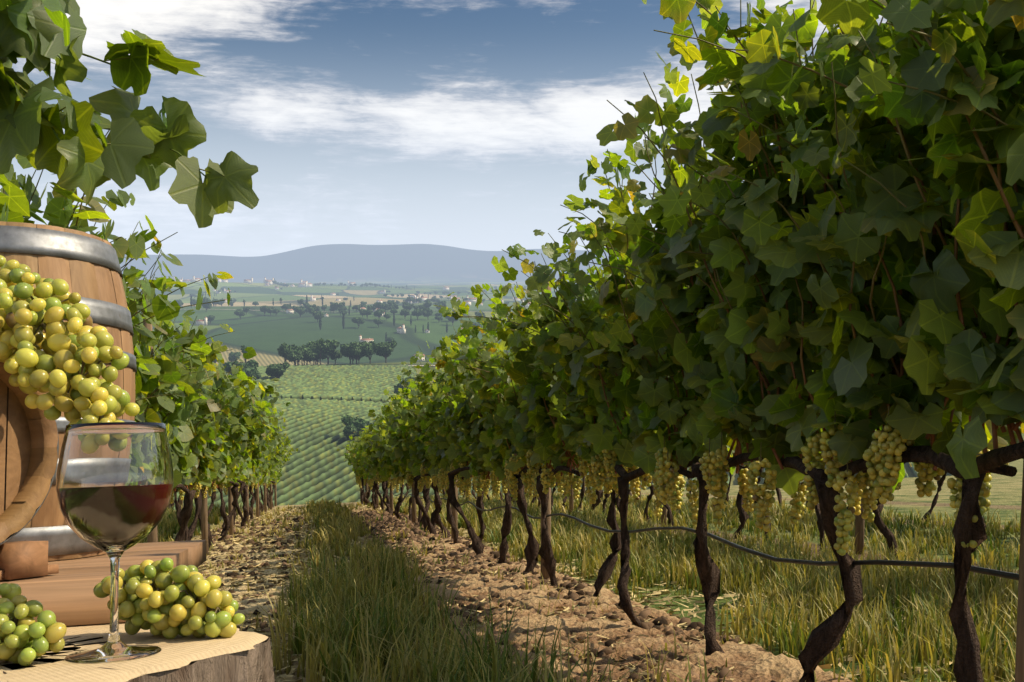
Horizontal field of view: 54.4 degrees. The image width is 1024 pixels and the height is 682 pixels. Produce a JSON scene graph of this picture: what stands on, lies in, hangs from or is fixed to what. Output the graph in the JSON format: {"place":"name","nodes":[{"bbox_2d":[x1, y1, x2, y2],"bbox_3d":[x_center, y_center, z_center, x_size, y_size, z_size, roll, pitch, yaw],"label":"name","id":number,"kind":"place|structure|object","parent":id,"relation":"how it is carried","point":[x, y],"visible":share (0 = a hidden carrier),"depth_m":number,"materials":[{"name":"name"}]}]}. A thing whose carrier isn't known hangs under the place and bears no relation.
{"place":"outdoors","nodes":[
{"label":"outdoors","id":0,"kind":"place"},
{"bbox_2d":[168,494,180,509],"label":"grapes","id":1,"kind":"object","parent":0,"point":[172,504],"visible":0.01,"depth_m":31.91,"materials":[{"name":"green food"}]},
{"bbox_2d":[359,335,373,341],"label":"house","id":2,"kind":"structure","parent":0,"point":[362,340],"depth_m":830.58,"materials":[{"name":"beige"}]},
{"bbox_2d":[0,0,886,256],"label":"sky","id":3,"kind":"structure","parent":0,"point":[466,124],"materials":[{"name":"blue"}]},
{"bbox_2d":[120,244,1022,681],"bbox_3d":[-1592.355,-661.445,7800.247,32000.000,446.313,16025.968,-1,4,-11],"label":"ground","id":4,"kind":"structure","parent":0,"point":[426,268],"depth_m":1257.00,"materials":[{"name":"green plant"}]},
{"bbox_2d":[0,0,274,681],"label":"wine still life","id":5,"kind":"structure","parent":4,"relation":"on","point":[92,589],"depth_m":1.34,"materials":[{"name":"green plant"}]},
{"bbox_2d":[0,5,297,547],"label":"grapevines","id":6,"kind":"object","parent":4,"relation":"on","point":[226,462],"depth_m":8.07,"materials":[{"name":"green plant"}]},
{"bbox_2d":[3,130,291,491],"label":"canes","id":7,"kind":"object","parent":6,"relation":"attached to","point":[137,312],"visible":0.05,"depth_m":6.33,"materials":[{"name":"plant"}]},
{"bbox_2d":[142,291,276,552],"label":"posts","id":8,"kind":"object","parent":6,"relation":"attached to","point":[152,536],"visible":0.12,"depth_m":12.17,"materials":[{"name":"brown wood"}]},
{"bbox_2d":[170,481,276,503],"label":"grapes","id":9,"kind":"object","parent":6,"relation":"attached to","point":[181,492],"visible":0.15,"depth_m":12.09,"materials":[{"name":"food"}]},
{"bbox_2d":[193,276,200,281],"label":"house","id":10,"kind":"structure","parent":4,"relation":"on","point":[195,279],"depth_m":3097.69,"materials":[{"name":"beige"}]},
{"bbox_2d":[196,317,206,324],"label":"house","id":11,"kind":"structure","parent":4,"relation":"on","point":[201,322],"depth_m":1008.60,"materials":[{"name":"beige paint"}]},
{"bbox_2d":[202,300,211,311],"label":"tree","id":12,"kind":"object","parent":4,"relation":"on","point":[208,305],"visible":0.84,"depth_m":1183.21,"materials":[{"name":"green plant"}]},
{"bbox_2d":[207,315,214,323],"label":"tree","id":13,"kind":"object","parent":4,"relation":"on","point":[210,318],"visible":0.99,"depth_m":1022.00,"materials":[{"name":"green plant"}]},
{"bbox_2d":[212,299,219,304],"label":"tree","id":14,"kind":"object","parent":4,"relation":"on","point":[216,303],"visible":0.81,"depth_m":1344.62,"materials":[{"name":"green plant"}]},
{"bbox_2d":[222,360,238,374],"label":"tree","id":15,"kind":"object","parent":4,"relation":"on","point":[229,364],"visible":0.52,"depth_m":389.04,"materials":[{"name":"green plant"}]},
{"bbox_2d":[228,352,240,361],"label":"tree","id":16,"kind":"object","parent":4,"relation":"on","point":[232,357],"visible":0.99,"depth_m":699.78,"materials":[{"name":"green plant"}]},
{"bbox_2d":[234,310,244,318],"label":"tree","id":17,"kind":"object","parent":4,"relation":"on","point":[239,313],"visible":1,"depth_m":1081.95,"materials":[{"name":"green plant"}]},
{"bbox_2d":[241,345,246,362],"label":"tree","id":18,"kind":"object","parent":4,"relation":"on","point":[243,347],"visible":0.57,"depth_m":469.90,"materials":[{"name":"green plant"}]},
{"bbox_2d":[243,307,249,314],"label":"tree","id":19,"kind":"object","parent":4,"relation":"on","point":[246,309],"visible":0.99,"depth_m":1152.64,"materials":[{"name":"green plant"}]},
{"bbox_2d":[202,512,293,676],"bbox_3d":[-4.113,3.092,15.483,1.920,5.904,28.931,-1,4,-11],"label":"soil strip","id":20,"kind":"object","parent":4,"relation":"on","point":[261,601],"visible":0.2,"depth_m":8.10,"materials":[{"name":"soil"}]},
{"bbox_2d":[238,359,258,371],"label":"tree","id":21,"kind":"object","parent":4,"relation":"on","point":[253,363],"visible":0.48,"depth_m":387.19,"materials":[{"name":"green plant"}]},
{"bbox_2d":[244,277,252,283],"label":"house","id":22,"kind":"structure","parent":4,"relation":"on","point":[249,281],"depth_m":3129.28,"materials":[{"name":"beige"}]},
{"bbox_2d":[242,366,260,379],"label":"tree","id":23,"kind":"object","parent":4,"relation":"on","point":[250,371],"visible":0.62,"depth_m":376.01,"materials":[{"name":"green plant"}]},
{"bbox_2d":[260,305,269,315],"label":"tree","id":24,"kind":"object","parent":4,"relation":"on","point":[264,308],"visible":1,"depth_m":1139.44,"materials":[{"name":"green plant"}]},
{"bbox_2d":[267,306,274,314],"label":"tree","id":25,"kind":"object","parent":4,"relation":"on","point":[271,308],"visible":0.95,"depth_m":1144.18,"materials":[{"name":"green plant"}]},
{"bbox_2d":[266,361,289,377],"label":"tree","id":26,"kind":"object","parent":4,"relation":"on","point":[276,370],"visible":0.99,"depth_m":392.27,"materials":[{"name":"green plant"}]},
{"bbox_2d":[277,342,291,361],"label":"tree","id":27,"kind":"object","parent":4,"relation":"on","point":[280,349],"visible":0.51,"depth_m":468.22,"materials":[{"name":"green plant"}]},
{"bbox_2d":[281,304,288,308],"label":"tree","id":28,"kind":"object","parent":4,"relation":"on","point":[284,306],"visible":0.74,"depth_m":1223.91,"materials":[{"name":"green plant"}]},
{"bbox_2d":[286,309,293,312],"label":"house","id":29,"kind":"structure","parent":4,"relation":"on","point":[289,310],"depth_m":1189.68,"materials":[{"name":"beige"}]},
{"bbox_2d":[284,348,303,364],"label":"tree","id":30,"kind":"object","parent":4,"relation":"on","point":[294,355],"visible":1,"depth_m":461.45,"materials":[{"name":"green plant"}]},
{"bbox_2d":[295,307,304,314],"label":"tree","id":31,"kind":"object","parent":4,"relation":"on","point":[300,311],"visible":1,"depth_m":1098.77,"materials":[{"name":"green plant"}]},
{"bbox_2d":[298,281,306,286],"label":"house","id":32,"kind":"structure","parent":4,"relation":"on","point":[302,284],"depth_m":3091.72,"materials":[{"name":"beige"}]},
{"bbox_2d":[296,346,314,364],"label":"tree","id":33,"kind":"object","parent":4,"relation":"on","point":[308,351],"visible":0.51,"depth_m":473.01,"materials":[{"name":"green plant"}]},
{"bbox_2d":[304,351,316,364],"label":"tree","id":34,"kind":"object","parent":4,"relation":"on","point":[309,359],"visible":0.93,"depth_m":475.09,"materials":[{"name":"green plant"}]},
{"bbox_2d":[309,307,316,314],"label":"tree","id":35,"kind":"object","parent":4,"relation":"on","point":[312,308],"visible":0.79,"depth_m":1105.61,"materials":[{"name":"green plant"}]},
{"bbox_2d":[305,338,323,364],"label":"tree","id":36,"kind":"object","parent":4,"relation":"on","point":[310,344],"visible":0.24,"depth_m":484.90,"materials":[{"name":"green plant"}]},
{"bbox_2d":[311,347,322,364],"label":"tree","id":37,"kind":"object","parent":4,"relation":"on","point":[315,349],"visible":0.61,"depth_m":478.80,"materials":[{"name":"green plant"}]},
{"bbox_2d":[311,310,323,321],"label":"tree","id":38,"kind":"object","parent":4,"relation":"on","point":[316,314],"visible":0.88,"depth_m":993.38,"materials":[{"name":"green plant"}]},
{"bbox_2d":[315,338,324,364],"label":"tree","id":39,"kind":"object","parent":4,"relation":"on","point":[319,344],"visible":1,"depth_m":477.38,"materials":[{"name":"green plant"}]},
{"bbox_2d":[319,314,321,329],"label":"tree","id":40,"kind":"object","parent":4,"relation":"on","point":[320,321],"visible":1,"depth_m":915.76,"materials":[{"name":"green plant"}]},
{"bbox_2d":[315,354,326,363],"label":"tree","id":41,"kind":"object","parent":4,"relation":"on","point":[324,356],"visible":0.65,"depth_m":481.52,"materials":[{"name":"green plant"}]},
{"bbox_2d":[213,364,432,402],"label":"vineyard","id":42,"kind":"object","parent":4,"relation":"on","point":[355,382],"visible":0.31,"depth_m":391.24,"materials":[{"name":"green plant"}]},
{"bbox_2d":[317,339,339,363],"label":"tree","id":43,"kind":"object","parent":4,"relation":"on","point":[328,347],"visible":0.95,"depth_m":480.24,"materials":[{"name":"green plant"}]},
{"bbox_2d":[330,302,337,310],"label":"tree","id":44,"kind":"object","parent":4,"relation":"on","point":[333,306],"visible":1,"depth_m":1202.34,"materials":[{"name":"green plant"}]},
{"bbox_2d":[330,349,342,363],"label":"tree","id":45,"kind":"object","parent":4,"relation":"on","point":[338,354],"visible":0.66,"depth_m":491.58,"materials":[{"name":"green plant"}]},
{"bbox_2d":[342,314,344,328],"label":"tree","id":46,"kind":"object","parent":4,"relation":"on","point":[343,321],"visible":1,"depth_m":925.17,"materials":[{"name":"green plant"}]},
{"bbox_2d":[340,343,360,363],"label":"tree","id":47,"kind":"object","parent":4,"relation":"on","point":[344,346],"visible":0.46,"depth_m":480.04,"materials":[{"name":"green plant"}]},
{"bbox_2d":[341,415,371,438],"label":"tree","id":48,"kind":"object","parent":4,"relation":"on","point":[356,425],"visible":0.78,"depth_m":251.69,"materials":[{"name":"green plant"}]},
{"bbox_2d":[352,305,360,311],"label":"tree","id":49,"kind":"object","parent":4,"relation":"on","point":[356,307],"visible":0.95,"depth_m":1217.21,"materials":[{"name":"green plant"}]},
{"bbox_2d":[345,341,369,363],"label":"tree","id":50,"kind":"object","parent":4,"relation":"on","point":[356,349],"visible":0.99,"depth_m":474.50,"materials":[{"name":"green plant"}]},
{"bbox_2d":[352,317,364,327],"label":"tree","id":51,"kind":"object","parent":4,"relation":"on","point":[358,320],"visible":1,"depth_m":935.23,"materials":[{"name":"green plant"}]},
{"bbox_2d":[362,309,372,318],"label":"tree","id":52,"kind":"object","parent":4,"relation":"on","point":[366,312],"visible":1,"depth_m":1035.32,"materials":[{"name":"green plant"}]},
{"bbox_2d":[362,341,379,363],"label":"tree","id":53,"kind":"object","parent":4,"relation":"on","point":[373,346],"visible":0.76,"depth_m":478.86,"materials":[{"name":"green plant"}]},
{"bbox_2d":[373,318,382,327],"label":"tree","id":54,"kind":"object","parent":4,"relation":"on","point":[378,321],"visible":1,"depth_m":946.71,"materials":[{"name":"green plant"}]},
{"bbox_2d":[374,302,381,308],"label":"tree","id":55,"kind":"object","parent":4,"relation":"on","point":[377,305],"visible":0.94,"depth_m":1215.10,"materials":[{"name":"green plant"}]},
{"bbox_2d":[374,309,384,317],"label":"tree","id":56,"kind":"object","parent":4,"relation":"on","point":[378,312],"visible":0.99,"depth_m":1014.85,"materials":[{"name":"green plant"}]},
{"bbox_2d":[381,304,389,309],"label":"tree","id":57,"kind":"object","parent":4,"relation":"on","point":[386,306],"visible":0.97,"depth_m":1200.60,"materials":[{"name":"green plant"}]},
{"bbox_2d":[375,340,396,362],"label":"tree","id":58,"kind":"object","parent":4,"relation":"on","point":[386,349],"visible":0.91,"depth_m":489.45,"materials":[{"name":"green plant"}]},
{"bbox_2d":[337,393,438,527],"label":"grapevines","id":59,"kind":"object","parent":4,"relation":"on","point":[391,461],"depth_m":20.30,"materials":[{"name":"green plant"}]},
{"bbox_2d":[344,398,408,478],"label":"canes","id":60,"kind":"object","parent":59,"relation":"attached to","point":[372,441],"visible":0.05,"depth_m":20.29,"materials":[{"name":"plant"}]},
{"bbox_2d":[355,472,415,492],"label":"grape bunches","id":61,"kind":"object","parent":59,"relation":"attached to","point":[396,482],"visible":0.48,"depth_m":21.03,"materials":[{"name":"green food"}]},
{"bbox_2d":[360,481,415,522],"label":"posts","id":62,"kind":"object","parent":59,"relation":"attached to","point":[413,507],"visible":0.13,"depth_m":19.97,"materials":[{"name":"wood"}]},
{"bbox_2d":[360,489,431,501],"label":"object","id":63,"kind":"object","parent":59,"relation":"attached to","point":[399,494],"visible":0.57,"depth_m":20.43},
{"bbox_2d":[385,337,393,341],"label":"tree","id":64,"kind":"object","parent":4,"relation":"on","point":[389,339],"visible":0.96,"depth_m":838.05,"materials":[{"name":"green plant"}]},
{"bbox_2d":[387,301,396,305],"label":"tree","id":65,"kind":"object","parent":4,"relation":"on","point":[390,303],"visible":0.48,"depth_m":1257.89,"materials":[{"name":"green plant"}]},
{"bbox_2d":[397,324,405,333],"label":"house","id":66,"kind":"structure","parent":4,"relation":"on","point":[401,330],"depth_m":906.72,"materials":[{"name":"beige paint"}]},
{"bbox_2d":[400,309,409,316],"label":"tree","id":67,"kind":"object","parent":4,"relation":"on","point":[405,312],"visible":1,"depth_m":1038.23,"materials":[{"name":"green plant"}]},
{"bbox_2d":[394,376,417,393],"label":"tree","id":68,"kind":"object","parent":4,"relation":"on","point":[397,387],"visible":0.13,"depth_m":338.61,"materials":[{"name":"green plant"}]},
{"bbox_2d":[405,304,413,309],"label":"tree","id":69,"kind":"object","parent":4,"relation":"on","point":[409,306],"visible":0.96,"depth_m":1183.18,"materials":[{"name":"green plant"}]},
{"bbox_2d":[406,297,413,301],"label":"tree","id":70,"kind":"object","parent":4,"relation":"on","point":[409,299],"visible":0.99,"depth_m":1678.13,"materials":[{"name":"green plant"}]},
{"bbox_2d":[411,308,422,319],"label":"tree","id":71,"kind":"object","parent":4,"relation":"on","point":[417,312],"visible":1,"depth_m":1027.55,"materials":[{"name":"green plant"}]},
{"bbox_2d":[413,354,424,360],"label":"house","id":72,"kind":"structure","parent":4,"relation":"on","point":[422,358],"depth_m":726.93,"materials":[{"name":"beige"}]},
{"bbox_2d":[422,307,432,316],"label":"tree","id":73,"kind":"object","parent":4,"relation":"on","point":[427,312],"visible":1,"depth_m":1038.40,"materials":[{"name":"green plant"}]},
{"bbox_2d":[423,300,431,307],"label":"tree","id":74,"kind":"object","parent":4,"relation":"on","point":[428,304],"visible":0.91,"depth_m":1249.95,"materials":[{"name":"green plant"}]},
{"bbox_2d":[447,316,457,322],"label":"tree","id":75,"kind":"object","parent":4,"relation":"on","point":[451,318],"visible":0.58,"depth_m":989.33,"materials":[{"name":"green plant"}]},
{"bbox_2d":[466,295,475,301],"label":"house","id":76,"kind":"structure","parent":4,"relation":"on","point":[473,299],"depth_m":1782.08,"materials":[{"name":"beige"}]},
{"bbox_2d":[475,311,484,317],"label":"tree","id":77,"kind":"object","parent":4,"relation":"on","point":[478,314],"visible":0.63,"depth_m":1030.05,"materials":[{"name":"green plant"}]},
{"bbox_2d":[197,509,776,681],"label":"soil clods","id":78,"kind":"object","parent":4,"relation":"on","point":[389,520],"visible":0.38,"depth_m":7.61,"materials":[{"name":"brown soil"}]},
{"bbox_2d":[521,299,530,307],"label":"house","id":79,"kind":"structure","parent":4,"relation":"on","point":[527,305],"depth_m":1530.83,"materials":[{"name":"beige"}]},
{"bbox_2d":[173,397,952,509],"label":"vineyard","id":80,"kind":"object","parent":4,"relation":"on","point":[313,430],"visible":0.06,"depth_m":234.68,"materials":[{"name":"green plant"}]},
{"bbox_2d":[139,491,1020,681],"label":"grass","id":81,"kind":"structure","parent":4,"relation":"on","point":[354,603],"depth_m":5.76,"materials":[{"name":"green plant"}]},
{"bbox_2d":[349,508,852,681],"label":"soil strip","id":82,"kind":"object","parent":4,"relation":"on","point":[764,666],"visible":0.28,"depth_m":5.05,"materials":[{"name":"brown soil"}]},
{"bbox_2d":[191,505,1011,681],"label":"fallen leaves","id":83,"kind":"object","parent":4,"relation":"on","point":[306,526],"visible":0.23,"depth_m":7.12,"materials":[{"name":"brown plant"}]},
{"bbox_2d":[457,472,864,554],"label":"posts","id":84,"kind":"object","parent":4,"relation":"on","point":[859,528],"visible":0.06,"depth_m":8.90,"materials":[{"name":"brown wood"}]},
{"bbox_2d":[368,0,1023,681],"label":"grapevines","id":85,"kind":"object","parent":4,"relation":"on","point":[968,370],"depth_m":3.21,"materials":[{"name":"green plant"}]},
{"bbox_2d":[371,0,1023,479],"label":"canes","id":86,"kind":"object","parent":85,"relation":"attached to","point":[899,370],"visible":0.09,"depth_m":3.23,"materials":[{"name":"plant"}]},
{"bbox_2d":[414,418,991,555],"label":"grapes","id":87,"kind":"object","parent":85,"relation":"hanging from","point":[881,473],"visible":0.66,"depth_m":3.60,"materials":[{"name":"green food"}]},
{"bbox_2d":[561,0,1023,353],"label":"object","id":88,"kind":"object","parent":85,"relation":"attached to","point":[934,230],"visible":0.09,"depth_m":3.31,"materials":[{"name":"green plant"}]},
{"bbox_2d":[563,0,1023,360],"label":"row leaves","id":89,"kind":"object","parent":85,"relation":"on","point":[765,74],"visible":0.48,"depth_m":3.22,"materials":[{"name":"green plant"}]},
{"bbox_2d":[442,427,1022,569],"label":"grape bunches","id":90,"kind":"object","parent":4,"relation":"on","point":[888,534],"depth_m":11.23,"materials":[{"name":"green food"}]},
{"bbox_2d":[451,282,1023,681],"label":"posts","id":91,"kind":"object","parent":4,"relation":"on","point":[1019,668],"visible":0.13,"depth_m":2.48,"materials":[{"name":"brown wood"}]},
{"bbox_2d":[430,498,1018,579],"bbox_3d":[0.010,1.523,8.844,0.077,2.918,14.503,-1,4,-11],"label":"drip hose","id":92,"kind":"object","parent":91,"relation":"attached to","point":[998,573],"visible":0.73,"depth_m":3.53,"materials":[{"name":"black rubber"}]},
{"bbox_2d":[525,425,1020,520],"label":"grapes","id":93,"kind":"object","parent":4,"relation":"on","point":[940,482],"depth_m":14.92,"materials":[{"name":"green food"}]},
{"bbox_2d":[564,463,902,489],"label":"grapes","id":94,"kind":"object","parent":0,"point":[898,486],"depth_m":7.93,"materials":[{"name":"green food"}]},
{"bbox_2d":[500,273,981,470],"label":"wires","id":95,"kind":"object","parent":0,"point":[746,463],"visible":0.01,"depth_m":4.00,"materials":[{"name":"grey metal"}]}
]}

